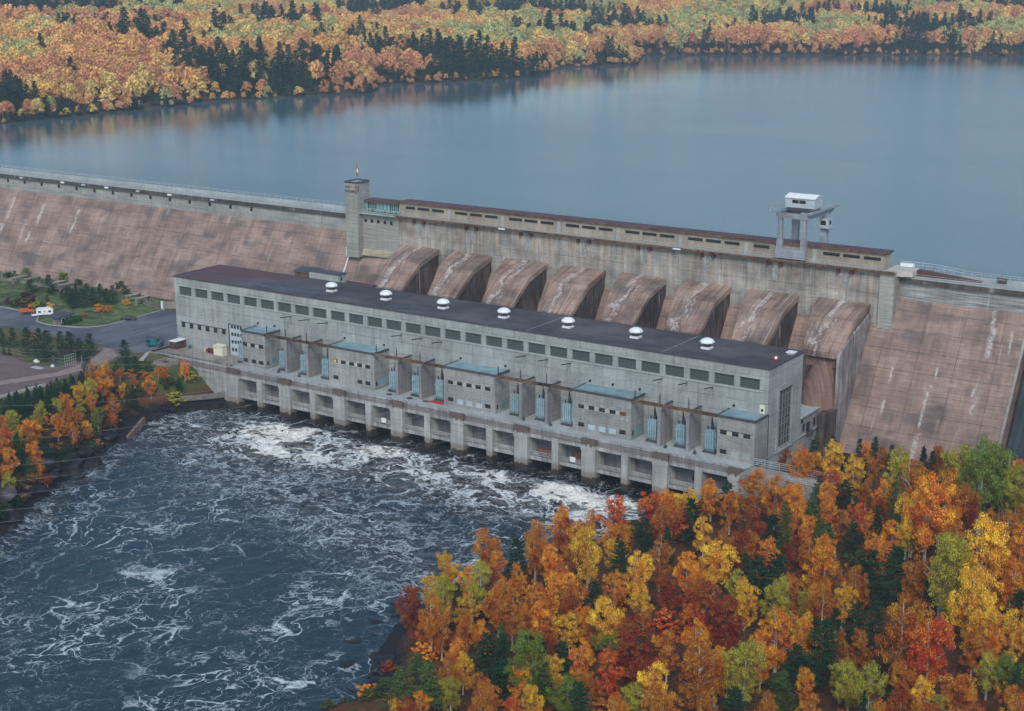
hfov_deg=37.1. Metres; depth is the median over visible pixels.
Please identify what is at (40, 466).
birch tree
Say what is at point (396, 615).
boulder
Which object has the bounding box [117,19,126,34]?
spruce tree
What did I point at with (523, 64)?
spruce tree
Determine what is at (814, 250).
door
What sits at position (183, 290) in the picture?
window
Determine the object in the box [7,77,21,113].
spruce tree
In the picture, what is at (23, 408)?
spruce tree
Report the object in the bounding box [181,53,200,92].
spruce tree
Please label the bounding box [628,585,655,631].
birch tree
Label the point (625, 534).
birch tree
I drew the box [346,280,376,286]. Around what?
shed roof
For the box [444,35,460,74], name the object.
spruce tree
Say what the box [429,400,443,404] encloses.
tarpaulin
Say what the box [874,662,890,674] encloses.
shrub
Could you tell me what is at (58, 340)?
pine tree
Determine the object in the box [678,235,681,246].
door
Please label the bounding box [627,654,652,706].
maple tree
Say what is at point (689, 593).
shrub
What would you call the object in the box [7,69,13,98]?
spruce tree
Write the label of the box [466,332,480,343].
window
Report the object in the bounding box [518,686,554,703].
shrub
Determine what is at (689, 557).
shrub
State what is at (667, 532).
pine tree
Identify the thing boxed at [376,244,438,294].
penstock block
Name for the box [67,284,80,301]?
pine tree
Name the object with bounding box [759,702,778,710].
birch tree
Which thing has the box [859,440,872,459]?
birch tree
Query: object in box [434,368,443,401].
transformer
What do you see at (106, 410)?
shrub
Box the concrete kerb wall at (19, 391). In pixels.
[0,383,45,397]
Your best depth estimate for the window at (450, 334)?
406.63 m
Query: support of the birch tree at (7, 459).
on the ground at (400, 643)
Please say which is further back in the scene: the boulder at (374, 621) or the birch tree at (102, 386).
the birch tree at (102, 386)
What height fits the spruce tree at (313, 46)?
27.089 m
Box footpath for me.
[139,352,149,360]
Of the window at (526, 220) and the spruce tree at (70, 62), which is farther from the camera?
the spruce tree at (70, 62)
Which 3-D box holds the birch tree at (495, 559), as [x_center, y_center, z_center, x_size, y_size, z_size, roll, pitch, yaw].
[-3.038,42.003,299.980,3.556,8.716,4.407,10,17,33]
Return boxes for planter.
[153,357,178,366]
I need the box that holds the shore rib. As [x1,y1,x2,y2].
[126,417,145,438]
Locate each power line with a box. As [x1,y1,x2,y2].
[1,390,631,510]
[5,328,285,349]
[5,368,489,466]
[5,374,545,495]
[8,395,653,521]
[9,354,417,440]
[9,371,515,481]
[11,344,374,364]
[21,349,395,405]
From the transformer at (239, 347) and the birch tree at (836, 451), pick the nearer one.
the birch tree at (836, 451)
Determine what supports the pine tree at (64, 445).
on the ground at (400, 643)
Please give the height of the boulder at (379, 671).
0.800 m
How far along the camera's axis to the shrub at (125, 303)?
517.00 m
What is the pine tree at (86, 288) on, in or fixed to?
on the lawn at (92, 317)
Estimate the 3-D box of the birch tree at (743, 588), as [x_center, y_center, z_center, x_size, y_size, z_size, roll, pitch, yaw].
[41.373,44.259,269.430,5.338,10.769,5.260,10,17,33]
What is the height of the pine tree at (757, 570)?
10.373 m
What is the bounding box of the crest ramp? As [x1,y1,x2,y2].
[884,261,982,282]
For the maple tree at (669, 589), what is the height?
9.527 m
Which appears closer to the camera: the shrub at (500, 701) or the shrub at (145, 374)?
the shrub at (500, 701)
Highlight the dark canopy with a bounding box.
[293,266,322,276]
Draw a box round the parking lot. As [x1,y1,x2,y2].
[0,307,177,352]
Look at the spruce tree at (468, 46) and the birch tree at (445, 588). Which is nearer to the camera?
the birch tree at (445, 588)
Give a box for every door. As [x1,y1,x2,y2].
[229,324,241,355]
[271,356,278,364]
[380,376,386,385]
[447,210,449,220]
[501,215,503,226]
[501,399,506,408]
[557,221,560,231]
[616,228,619,239]
[636,424,641,434]
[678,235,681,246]
[744,242,747,253]
[806,421,809,431]
[812,249,816,261]
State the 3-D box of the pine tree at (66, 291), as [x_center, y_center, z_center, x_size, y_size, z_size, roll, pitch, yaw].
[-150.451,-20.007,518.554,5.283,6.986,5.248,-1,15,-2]
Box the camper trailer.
[31,307,52,316]
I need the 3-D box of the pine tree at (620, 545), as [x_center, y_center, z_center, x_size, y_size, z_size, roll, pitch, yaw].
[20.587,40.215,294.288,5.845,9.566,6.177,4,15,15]
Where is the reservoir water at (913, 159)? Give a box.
[0,55,1023,281]
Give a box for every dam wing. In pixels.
[0,165,350,300]
[840,266,1023,474]
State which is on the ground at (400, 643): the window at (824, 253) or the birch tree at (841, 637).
the birch tree at (841, 637)
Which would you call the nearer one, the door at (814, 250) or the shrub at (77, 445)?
the shrub at (77, 445)
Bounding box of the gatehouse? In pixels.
[398,199,893,269]
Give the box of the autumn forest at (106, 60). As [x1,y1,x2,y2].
[0,0,1023,121]
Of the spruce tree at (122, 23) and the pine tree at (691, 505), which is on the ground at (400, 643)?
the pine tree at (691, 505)
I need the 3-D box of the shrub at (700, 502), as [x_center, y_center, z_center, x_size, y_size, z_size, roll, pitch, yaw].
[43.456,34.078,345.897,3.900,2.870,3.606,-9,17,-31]
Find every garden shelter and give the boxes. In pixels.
[0,270,16,277]
[11,275,27,283]
[24,276,41,283]
[50,280,65,289]
[58,282,74,291]
[124,292,140,302]
[134,295,150,304]
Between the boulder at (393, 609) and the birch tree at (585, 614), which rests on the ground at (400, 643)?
the birch tree at (585, 614)
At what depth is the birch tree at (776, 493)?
322.47 m
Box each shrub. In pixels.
[0,502,9,508]
[0,507,10,520]
[2,297,11,304]
[7,476,20,487]
[8,298,21,306]
[9,496,27,507]
[15,463,29,471]
[17,291,35,306]
[20,267,29,276]
[29,300,42,310]
[32,434,47,446]
[46,406,59,413]
[49,442,64,451]
[54,272,68,281]
[54,453,67,461]
[66,439,80,448]
[71,400,82,406]
[78,426,86,433]
[81,404,92,412]
[86,442,98,451]
[90,431,102,438]
[94,303,105,313]
[99,405,112,413]
[101,414,111,422]
[102,423,115,430]
[115,281,124,288]
[117,412,125,418]
[119,286,129,293]
[121,299,130,305]
[126,400,139,408]
[127,368,142,375]
[133,387,146,395]
[139,360,153,370]
[139,372,148,378]
[159,377,174,387]
[165,391,186,405]
[185,370,199,382]
[320,698,336,710]
[340,697,349,702]
[354,683,375,696]
[358,687,376,700]
[369,682,388,697]
[377,677,395,686]
[381,660,395,672]
[411,641,437,661]
[428,686,449,698]
[447,582,468,603]
[447,619,460,629]
[466,605,493,624]
[492,698,504,708]
[496,707,518,710]
[501,579,525,599]
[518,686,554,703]
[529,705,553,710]
[534,578,548,589]
[545,549,562,561]
[545,624,564,644]
[559,575,575,587]
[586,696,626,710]
[611,592,629,611]
[616,580,633,595]
[620,519,632,533]
[623,520,641,536]
[624,665,660,683]
[647,596,656,604]
[647,607,678,631]
[668,529,681,541]
[671,619,689,638]
[674,590,700,612]
[681,551,696,560]
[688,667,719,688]
[696,499,706,510]
[699,511,711,518]
[701,594,716,607]
[706,645,733,664]
[713,500,729,516]
[763,672,781,688]
[786,607,801,631]
[797,563,813,575]
[843,549,867,564]
[849,597,871,608]
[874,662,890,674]
[918,615,938,633]
[970,505,993,520]
[989,589,1011,612]
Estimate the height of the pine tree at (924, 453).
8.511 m
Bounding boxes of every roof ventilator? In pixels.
[326,282,337,291]
[380,290,391,300]
[437,298,449,308]
[497,307,510,318]
[561,317,574,328]
[629,327,642,338]
[700,337,714,349]
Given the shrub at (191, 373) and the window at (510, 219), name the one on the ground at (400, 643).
the shrub at (191, 373)
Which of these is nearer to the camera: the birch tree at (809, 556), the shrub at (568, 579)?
the birch tree at (809, 556)
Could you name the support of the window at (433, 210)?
in the gatehouse
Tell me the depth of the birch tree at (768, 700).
224.88 m
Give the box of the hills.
[0,1,1023,123]
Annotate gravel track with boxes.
[0,348,117,384]
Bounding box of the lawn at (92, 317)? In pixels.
[0,275,166,326]
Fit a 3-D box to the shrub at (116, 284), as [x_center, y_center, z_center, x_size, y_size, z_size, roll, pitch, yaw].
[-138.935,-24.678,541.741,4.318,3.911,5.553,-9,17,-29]
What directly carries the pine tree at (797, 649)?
on the ground at (400, 643)
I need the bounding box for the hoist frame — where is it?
[997,277,1007,284]
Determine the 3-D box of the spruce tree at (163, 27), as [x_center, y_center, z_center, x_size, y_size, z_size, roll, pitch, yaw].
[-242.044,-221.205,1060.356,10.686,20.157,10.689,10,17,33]
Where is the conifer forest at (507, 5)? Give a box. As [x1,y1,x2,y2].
[0,0,1023,121]
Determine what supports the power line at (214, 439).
attached to the insulator mast
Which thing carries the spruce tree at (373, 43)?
on the hills
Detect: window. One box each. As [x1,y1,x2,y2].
[180,286,190,295]
[196,289,206,298]
[212,291,223,300]
[228,294,239,303]
[245,297,256,306]
[261,299,273,309]
[278,302,290,311]
[296,305,308,314]
[313,308,326,317]
[331,310,344,320]
[350,313,362,323]
[368,316,381,326]
[387,319,400,330]
[406,323,420,333]
[417,207,428,211]
[426,326,439,336]
[432,209,443,212]
[446,329,460,340]
[455,212,466,215]
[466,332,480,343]
[470,213,481,217]
[485,215,497,218]
[487,336,501,346]
[508,339,522,350]
[509,217,521,221]
[525,219,537,223]
[529,342,544,353]
[540,221,553,225]
[551,346,566,357]
[566,224,578,227]
[573,349,589,361]
[577,422,583,427]
[578,404,584,409]
[582,225,595,229]
[596,353,612,364]
[599,227,612,231]
[618,430,625,435]
[619,357,635,368]
[619,411,625,416]
[625,230,639,234]
[642,232,656,236]
[642,361,659,372]
[660,234,674,238]
[666,364,683,376]
[688,237,702,241]
[690,368,708,381]
[706,239,720,243]
[715,372,733,385]
[719,430,726,435]
[719,449,725,454]
[724,241,739,245]
[731,432,738,437]
[740,377,759,389]
[742,434,749,439]
[754,244,769,248]
[778,385,791,447]
[823,252,839,256]
[843,254,859,258]
[864,256,880,261]
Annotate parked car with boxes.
[121,315,136,320]
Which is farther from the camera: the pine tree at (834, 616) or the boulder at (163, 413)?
the boulder at (163, 413)
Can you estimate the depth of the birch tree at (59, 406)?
400.29 m
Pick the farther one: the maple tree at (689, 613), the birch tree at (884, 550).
the birch tree at (884, 550)
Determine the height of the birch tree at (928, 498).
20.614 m
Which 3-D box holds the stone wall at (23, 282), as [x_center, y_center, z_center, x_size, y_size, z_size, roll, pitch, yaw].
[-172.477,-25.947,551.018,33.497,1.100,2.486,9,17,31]
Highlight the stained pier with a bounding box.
[817,408,836,457]
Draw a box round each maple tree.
[386,695,418,710]
[393,583,421,629]
[407,613,431,649]
[479,567,501,604]
[519,578,559,636]
[535,628,561,663]
[542,570,589,610]
[553,516,579,564]
[559,598,602,641]
[575,616,600,652]
[590,646,624,697]
[597,494,626,538]
[614,612,670,666]
[614,637,640,684]
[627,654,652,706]
[634,491,690,544]
[655,571,688,617]
[678,602,712,645]
[680,578,727,647]
[705,593,746,656]
[727,527,750,579]
[737,505,767,551]
[777,449,793,472]
[784,534,808,570]
[797,451,836,478]
[817,469,847,500]
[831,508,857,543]
[843,628,873,673]
[868,496,890,535]
[885,689,917,710]
[922,700,955,710]
[927,450,945,469]
[929,462,942,491]
[954,490,978,539]
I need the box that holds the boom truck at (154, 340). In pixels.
[145,335,164,347]
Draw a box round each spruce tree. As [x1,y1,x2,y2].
[0,70,9,97]
[0,81,5,100]
[0,81,19,115]
[0,398,4,412]
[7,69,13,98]
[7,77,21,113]
[11,75,24,109]
[12,433,24,461]
[17,77,25,105]
[20,83,34,109]
[22,403,29,418]
[25,399,31,415]
[26,389,33,401]
[30,81,43,112]
[31,397,38,412]
[37,33,45,49]
[42,95,52,116]
[53,437,57,452]
[55,378,59,390]
[61,12,73,24]
[62,380,69,392]
[66,56,77,76]
[67,99,73,112]
[68,374,74,386]
[97,391,104,407]
[107,21,113,31]
[112,362,119,371]
[114,6,131,33]
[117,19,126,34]
[122,386,134,411]
[123,361,129,371]
[129,385,136,400]
[132,16,141,35]
[132,355,138,367]
[135,7,146,37]
[136,88,145,102]
[139,23,150,39]
[143,16,156,43]
[152,25,159,37]
[158,23,165,38]
[165,39,172,53]
[168,29,178,46]
[170,46,183,85]
[175,28,192,50]
[175,378,184,393]
[179,38,192,79]
[180,18,188,31]
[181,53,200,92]
[190,36,198,64]
[194,44,203,67]
[200,47,210,64]
[202,52,211,88]
[206,56,222,93]
[207,46,222,79]
[208,36,228,78]
[209,59,224,93]
[220,49,232,84]
[221,60,233,86]
[223,50,240,90]
[223,79,232,97]
[230,72,240,94]
[235,61,246,93]
[236,40,246,77]
[239,57,251,91]
[240,41,255,86]
[243,52,258,85]
[245,71,254,93]
[252,56,268,92]
[253,35,271,81]
[257,58,272,89]
[266,51,289,92]
[268,41,289,80]
[268,58,274,81]
[272,62,285,89]
[280,49,289,83]
[285,44,295,74]
[289,51,302,86]
[289,73,298,94]
[294,51,308,84]
[295,38,307,78]
[302,68,310,89]
[306,41,319,81]
[306,70,314,91]
[307,49,318,84]
[314,43,326,84]
[321,51,335,83]
[327,78,333,92]
[330,44,348,83]
[349,73,354,86]
[362,76,368,92]
[368,38,379,61]
[376,36,385,67]
[385,38,392,51]
[389,65,396,83]
[395,68,401,82]
[405,37,429,72]
[413,68,418,81]
[423,42,435,70]
[428,38,447,73]
[428,53,442,78]
[436,56,444,80]
[438,42,454,76]
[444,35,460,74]
[452,36,468,73]
[459,65,464,80]
[465,38,480,73]
[486,56,497,79]
[492,47,500,69]
[495,55,507,77]
[516,56,526,77]
[857,690,867,710]
[863,505,887,548]
[883,667,896,710]
[919,445,927,471]
[997,662,1023,710]
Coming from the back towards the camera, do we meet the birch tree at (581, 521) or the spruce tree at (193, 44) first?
the spruce tree at (193, 44)
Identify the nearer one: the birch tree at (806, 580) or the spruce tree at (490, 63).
the birch tree at (806, 580)
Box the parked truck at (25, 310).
[19,305,33,314]
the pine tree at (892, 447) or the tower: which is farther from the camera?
the tower
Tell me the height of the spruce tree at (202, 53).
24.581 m
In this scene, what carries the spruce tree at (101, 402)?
on the ground at (400, 643)
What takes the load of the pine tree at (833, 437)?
on the ground at (400, 643)
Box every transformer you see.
[237,340,242,362]
[278,347,284,370]
[299,350,305,374]
[321,348,328,379]
[388,365,395,392]
[411,370,418,396]
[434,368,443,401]
[509,382,518,416]
[535,386,544,420]
[561,391,572,426]
[645,406,657,442]
[674,411,685,448]
[702,417,716,454]
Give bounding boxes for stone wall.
[0,278,67,289]
[138,299,160,307]
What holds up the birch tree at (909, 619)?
on the ground at (400, 643)
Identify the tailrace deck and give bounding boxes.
[155,347,765,502]
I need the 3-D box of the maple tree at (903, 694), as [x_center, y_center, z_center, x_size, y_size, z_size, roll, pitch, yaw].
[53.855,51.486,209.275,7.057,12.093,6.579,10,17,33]
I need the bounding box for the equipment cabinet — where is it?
[212,343,226,355]
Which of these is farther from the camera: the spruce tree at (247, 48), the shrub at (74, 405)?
the spruce tree at (247, 48)
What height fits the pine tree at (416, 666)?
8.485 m
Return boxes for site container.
[169,337,185,349]
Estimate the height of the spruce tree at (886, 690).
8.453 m
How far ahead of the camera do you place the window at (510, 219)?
455.23 m
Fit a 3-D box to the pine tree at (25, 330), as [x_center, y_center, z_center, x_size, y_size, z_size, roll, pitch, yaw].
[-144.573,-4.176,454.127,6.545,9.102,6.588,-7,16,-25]
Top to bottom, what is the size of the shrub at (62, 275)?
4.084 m
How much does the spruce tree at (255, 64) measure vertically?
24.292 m
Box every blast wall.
[283,335,301,373]
[304,339,322,377]
[394,355,412,395]
[417,359,435,399]
[518,376,534,419]
[544,381,560,424]
[657,400,672,445]
[685,405,701,451]
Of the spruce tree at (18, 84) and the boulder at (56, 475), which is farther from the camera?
the spruce tree at (18, 84)
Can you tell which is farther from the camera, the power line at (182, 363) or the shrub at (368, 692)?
the power line at (182, 363)
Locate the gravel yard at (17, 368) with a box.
[0,346,120,394]
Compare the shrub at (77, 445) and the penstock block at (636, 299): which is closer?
the shrub at (77, 445)
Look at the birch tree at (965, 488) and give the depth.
309.50 m
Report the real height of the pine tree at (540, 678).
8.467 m
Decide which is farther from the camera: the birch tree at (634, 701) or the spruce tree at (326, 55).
the spruce tree at (326, 55)
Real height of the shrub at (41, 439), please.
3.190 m
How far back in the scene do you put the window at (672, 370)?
370.64 m
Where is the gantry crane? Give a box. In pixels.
[771,192,838,261]
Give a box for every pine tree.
[0,329,6,345]
[0,453,7,474]
[4,328,20,346]
[13,446,30,474]
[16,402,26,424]
[19,327,36,353]
[21,456,38,479]
[23,279,38,290]
[27,328,46,357]
[37,330,57,360]
[38,437,54,458]
[43,274,55,292]
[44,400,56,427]
[45,451,56,468]
[54,331,66,350]
[56,442,75,466]
[57,331,78,359]
[62,287,70,303]
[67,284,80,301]
[67,291,80,307]
[71,338,88,359]
[75,288,88,307]
[79,352,92,377]
[81,283,91,302]
[83,333,99,355]
[86,288,99,304]
[92,283,106,301]
[100,288,113,304]
[105,285,117,303]
[112,339,135,362]
[129,368,141,378]
[375,665,415,708]
[404,651,432,690]
[406,661,452,710]
[465,632,508,686]
[490,657,513,701]
[491,621,511,659]
[491,632,515,670]
[501,537,527,575]
[522,665,556,708]
[530,640,550,684]
[547,640,574,685]
[566,680,596,710]
[582,579,606,619]
[601,595,615,619]
[604,539,631,579]
[630,517,660,556]
[659,526,676,567]
[673,497,707,544]
[714,481,740,522]
[722,685,749,710]
[733,552,753,587]
[734,509,762,538]
[744,555,768,601]
[756,552,798,615]
[760,513,785,547]
[765,669,799,710]
[771,501,795,553]
[778,642,810,689]
[788,618,851,689]
[798,503,823,534]
[800,493,824,545]
[807,439,817,468]
[808,525,840,570]
[809,475,823,511]
[810,434,822,457]
[814,523,838,556]
[822,607,845,658]
[823,435,836,461]
[826,453,848,486]
[834,479,858,512]
[836,522,865,560]
[842,603,869,646]
[849,438,866,464]
[849,549,893,610]
[850,459,874,496]
[862,599,890,655]
[867,443,879,474]
[871,436,880,461]
[873,543,916,606]
[882,445,894,472]
[884,481,902,525]
[912,576,937,616]
[917,448,929,477]
[924,455,937,480]
[926,450,938,467]
[1001,588,1023,635]
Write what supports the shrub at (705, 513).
on the ground at (400, 643)
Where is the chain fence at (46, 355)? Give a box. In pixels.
[1,347,75,365]
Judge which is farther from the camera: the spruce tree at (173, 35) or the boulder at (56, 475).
the spruce tree at (173, 35)
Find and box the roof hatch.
[786,350,797,354]
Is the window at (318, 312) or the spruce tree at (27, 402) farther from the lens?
the window at (318, 312)
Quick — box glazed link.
[364,197,401,213]
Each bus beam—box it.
[264,334,327,347]
[373,353,442,367]
[495,375,572,391]
[631,399,716,416]
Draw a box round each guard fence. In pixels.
[753,458,837,481]
[784,476,826,486]
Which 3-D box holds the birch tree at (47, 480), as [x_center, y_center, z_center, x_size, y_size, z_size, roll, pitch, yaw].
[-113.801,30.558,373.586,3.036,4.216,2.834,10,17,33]
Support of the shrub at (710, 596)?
on the ground at (400, 643)
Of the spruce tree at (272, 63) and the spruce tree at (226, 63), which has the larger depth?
the spruce tree at (272, 63)
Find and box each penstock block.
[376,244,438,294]
[428,251,491,302]
[482,258,547,310]
[540,265,605,319]
[601,272,666,328]
[664,280,731,337]
[732,288,798,347]
[801,297,870,412]
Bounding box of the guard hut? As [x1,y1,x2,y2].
[46,311,74,324]
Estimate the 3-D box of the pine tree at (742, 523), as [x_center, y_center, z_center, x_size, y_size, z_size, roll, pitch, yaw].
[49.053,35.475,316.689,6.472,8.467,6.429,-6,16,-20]
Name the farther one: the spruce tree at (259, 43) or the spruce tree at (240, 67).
the spruce tree at (259, 43)
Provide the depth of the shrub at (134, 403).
429.73 m
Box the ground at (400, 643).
[0,271,1023,710]
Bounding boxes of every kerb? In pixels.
[0,306,164,326]
[180,392,224,400]
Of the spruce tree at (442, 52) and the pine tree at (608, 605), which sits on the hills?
the spruce tree at (442, 52)
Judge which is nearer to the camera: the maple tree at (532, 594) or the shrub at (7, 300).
the maple tree at (532, 594)
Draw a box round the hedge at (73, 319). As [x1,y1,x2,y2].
[62,315,81,324]
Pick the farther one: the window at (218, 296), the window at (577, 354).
the window at (218, 296)
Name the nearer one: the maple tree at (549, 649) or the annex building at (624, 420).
the maple tree at (549, 649)
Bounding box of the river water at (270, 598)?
[0,402,692,710]
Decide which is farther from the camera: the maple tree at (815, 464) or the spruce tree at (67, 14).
the spruce tree at (67, 14)
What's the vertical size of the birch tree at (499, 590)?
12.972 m
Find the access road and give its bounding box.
[739,466,839,504]
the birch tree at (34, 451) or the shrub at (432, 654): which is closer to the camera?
the shrub at (432, 654)
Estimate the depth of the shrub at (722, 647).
256.62 m
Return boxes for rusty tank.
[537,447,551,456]
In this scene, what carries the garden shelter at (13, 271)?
on the lawn at (92, 317)
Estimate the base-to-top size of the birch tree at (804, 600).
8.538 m
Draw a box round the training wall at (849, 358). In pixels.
[834,313,870,445]
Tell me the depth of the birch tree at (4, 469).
361.33 m
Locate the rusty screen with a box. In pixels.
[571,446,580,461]
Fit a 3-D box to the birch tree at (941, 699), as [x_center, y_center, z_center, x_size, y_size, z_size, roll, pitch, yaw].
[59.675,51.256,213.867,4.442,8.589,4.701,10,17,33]
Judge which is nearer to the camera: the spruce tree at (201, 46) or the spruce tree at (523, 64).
the spruce tree at (201, 46)
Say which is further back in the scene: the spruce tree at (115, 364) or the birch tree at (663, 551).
the spruce tree at (115, 364)
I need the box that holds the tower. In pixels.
[344,178,369,257]
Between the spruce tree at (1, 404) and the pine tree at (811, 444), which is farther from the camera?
the spruce tree at (1, 404)
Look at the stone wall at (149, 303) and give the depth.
517.93 m
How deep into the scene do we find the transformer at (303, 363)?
432.79 m
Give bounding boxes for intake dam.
[346,209,899,385]
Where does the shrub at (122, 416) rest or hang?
on the ground at (400, 643)
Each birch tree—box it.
[0,100,15,114]
[0,102,8,114]
[0,415,11,433]
[0,426,12,448]
[0,435,10,455]
[0,464,9,482]
[1,447,19,476]
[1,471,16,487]
[5,410,22,432]
[10,429,24,449]
[17,418,33,439]
[18,424,35,449]
[22,98,34,111]
[24,441,42,457]
[25,472,37,481]
[27,419,42,441]
[30,98,44,118]
[30,401,47,425]
[30,456,45,482]
[32,80,50,101]
[38,80,61,102]
[41,473,52,485]
[44,413,66,439]
[47,95,56,111]
[51,398,62,416]
[58,393,73,414]
[59,81,78,104]
[59,409,71,429]
[64,421,79,446]
[67,409,84,428]
[70,382,89,403]
[72,93,84,105]
[75,402,86,421]
[80,420,93,430]
[83,378,98,400]
[83,428,93,438]
[84,362,100,383]
[85,394,96,414]
[89,368,114,399]
[91,407,104,429]
[93,365,106,383]
[102,362,109,369]
[104,412,117,426]
[105,369,114,381]
[106,392,116,403]
[107,397,121,416]
[113,369,126,380]
[116,382,127,401]
[128,373,138,390]
[141,374,157,398]
[155,368,161,377]
[159,365,169,382]
[178,359,190,382]
[388,696,408,710]
[413,690,433,710]
[415,594,451,650]
[419,573,441,603]
[425,575,457,622]
[426,611,452,658]
[435,550,460,601]
[437,654,462,693]
[438,675,461,710]
[440,636,464,673]
[452,615,481,654]
[452,651,474,694]
[455,590,480,622]
[456,564,476,601]
[462,668,490,710]
[463,559,492,604]
[467,683,496,710]
[469,618,489,655]
[470,526,501,569]
[473,675,501,710]
[478,574,511,638]
[490,549,507,582]
[493,588,529,650]
[503,626,550,705]
[503,697,525,710]
[506,663,531,698]
[508,561,527,601]
[509,602,531,642]
[520,684,544,710]
[523,528,548,578]
[528,518,549,556]
[529,600,551,637]
[539,543,567,590]
[544,654,564,693]
[544,672,584,710]
[547,503,569,552]
[551,611,585,654]
[559,543,576,572]
[560,582,579,616]
[566,520,602,594]
[568,637,596,682]
[574,518,587,555]
[574,604,595,644]
[576,671,601,709]
[585,508,598,534]
[585,593,631,644]
[590,631,622,672]
[599,523,616,557]
[602,569,629,609]
[603,537,623,572]
[607,691,630,710]
[616,520,634,556]
[620,681,647,710]
[622,548,654,601]
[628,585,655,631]
[636,660,675,710]
[642,678,687,710]
[644,488,673,523]
[646,539,674,591]
[650,501,673,547]
[651,628,679,682]
[668,493,682,528]
[669,491,686,515]
[672,498,692,540]
[672,550,700,591]
[677,639,720,710]
[679,617,711,672]
[682,486,698,513]
[688,568,707,604]
[692,515,713,558]
[694,540,740,593]
[696,689,718,710]
[699,477,717,510]
[701,645,729,707]
[702,481,723,521]
[703,542,717,577]
[713,527,733,557]
[718,490,742,534]
[720,638,767,710]
[724,568,747,600]
[733,575,761,630]
[735,468,775,515]
[742,528,759,563]
[745,628,778,687]
[748,468,765,505]
[753,689,777,710]
[755,604,798,676]
[758,535,779,565]
[758,573,792,636]
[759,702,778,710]
[760,475,787,529]
[774,571,803,609]
[776,481,807,539]
[779,480,790,501]
[780,483,805,530]
[787,444,814,478]
[789,617,817,673]
[791,609,812,645]
[795,666,815,706]
[795,692,821,710]
[796,588,816,623]
[797,536,817,572]
[798,514,817,551]
[800,570,819,597]
[802,533,839,602]
[804,580,839,634]
[806,539,832,577]
[816,480,838,513]
[817,438,844,481]
[818,495,836,524]
[822,628,850,670]
[828,658,853,703]
[830,579,860,630]
[833,661,863,710]
[835,562,869,621]
[836,453,866,504]
[846,660,888,710]
[847,501,868,533]
[855,477,872,509]
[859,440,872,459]
[860,509,881,541]
[863,454,879,480]
[863,532,884,568]
[870,478,896,514]
[873,542,892,578]
[873,590,935,682]
[873,698,897,710]
[877,446,888,471]
[879,519,900,554]
[880,446,911,502]
[885,485,896,513]
[888,659,917,710]
[894,491,929,557]
[895,519,919,558]
[898,457,929,512]
[898,607,924,655]
[900,492,933,547]
[901,469,956,560]
[901,553,931,606]
[904,616,955,702]
[909,674,934,710]
[923,529,984,629]
[926,694,951,710]
[929,445,946,467]
[929,468,969,544]
[932,502,962,545]
[936,672,985,710]
[937,442,975,499]
[939,563,995,654]
[940,522,972,574]
[948,512,1011,598]
[956,433,1014,518]
[957,481,982,528]
[958,625,990,677]
[964,574,992,617]
[966,592,1005,659]
[973,649,1001,700]
[975,508,1002,567]
[976,440,1021,521]
[980,624,1007,670]
[985,543,1006,577]
[988,605,1023,670]
[992,651,1023,693]
[993,554,1023,609]
[994,681,1022,710]
[997,691,1023,710]
[998,510,1023,560]
[1001,526,1023,583]
[1002,464,1023,515]
[1012,458,1023,474]
[1014,504,1023,534]
[1019,601,1023,632]
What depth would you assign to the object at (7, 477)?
358.76 m
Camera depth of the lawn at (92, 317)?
518.16 m
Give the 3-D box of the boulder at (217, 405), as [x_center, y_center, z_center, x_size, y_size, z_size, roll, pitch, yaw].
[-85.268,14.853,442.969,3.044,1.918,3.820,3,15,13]
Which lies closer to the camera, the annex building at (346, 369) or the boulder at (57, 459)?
the boulder at (57, 459)
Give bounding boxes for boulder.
[0,485,16,503]
[2,503,14,511]
[4,511,23,523]
[8,523,18,529]
[19,486,34,498]
[22,479,30,483]
[34,485,47,494]
[35,457,54,473]
[37,446,54,456]
[45,471,60,481]
[47,466,62,472]
[56,455,73,462]
[59,471,68,480]
[64,458,83,468]
[69,468,83,474]
[74,446,92,457]
[80,438,95,445]
[80,463,95,470]
[83,457,102,466]
[92,447,99,452]
[101,431,118,441]
[105,425,119,432]
[116,434,127,441]
[145,417,153,421]
[148,414,160,419]
[152,410,161,414]
[158,411,168,415]
[159,404,178,413]
[175,407,186,412]
[187,405,200,411]
[199,403,213,410]
[213,403,223,408]
[338,660,355,667]
[344,637,362,643]
[367,672,377,677]
[368,619,383,623]
[368,652,378,657]
[370,660,382,671]
[370,675,380,682]
[372,654,381,660]
[376,668,384,674]
[379,654,395,667]
[389,607,404,612]
[391,613,402,617]
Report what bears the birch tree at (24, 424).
on the ground at (400, 643)
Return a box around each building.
[240,325,280,369]
[328,340,388,390]
[443,360,509,413]
[572,383,644,440]
[716,408,767,464]
[798,404,820,460]
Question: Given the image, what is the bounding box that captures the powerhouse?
[173,265,817,470]
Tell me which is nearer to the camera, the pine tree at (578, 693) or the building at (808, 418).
the pine tree at (578, 693)
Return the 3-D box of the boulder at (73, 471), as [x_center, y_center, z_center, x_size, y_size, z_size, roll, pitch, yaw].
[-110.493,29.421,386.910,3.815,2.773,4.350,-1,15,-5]
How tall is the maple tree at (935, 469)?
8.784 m
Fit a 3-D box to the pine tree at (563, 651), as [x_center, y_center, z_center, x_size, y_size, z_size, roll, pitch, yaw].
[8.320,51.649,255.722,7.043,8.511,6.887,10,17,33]
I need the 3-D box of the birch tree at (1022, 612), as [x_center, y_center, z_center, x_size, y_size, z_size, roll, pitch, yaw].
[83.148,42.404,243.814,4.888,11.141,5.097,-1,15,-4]

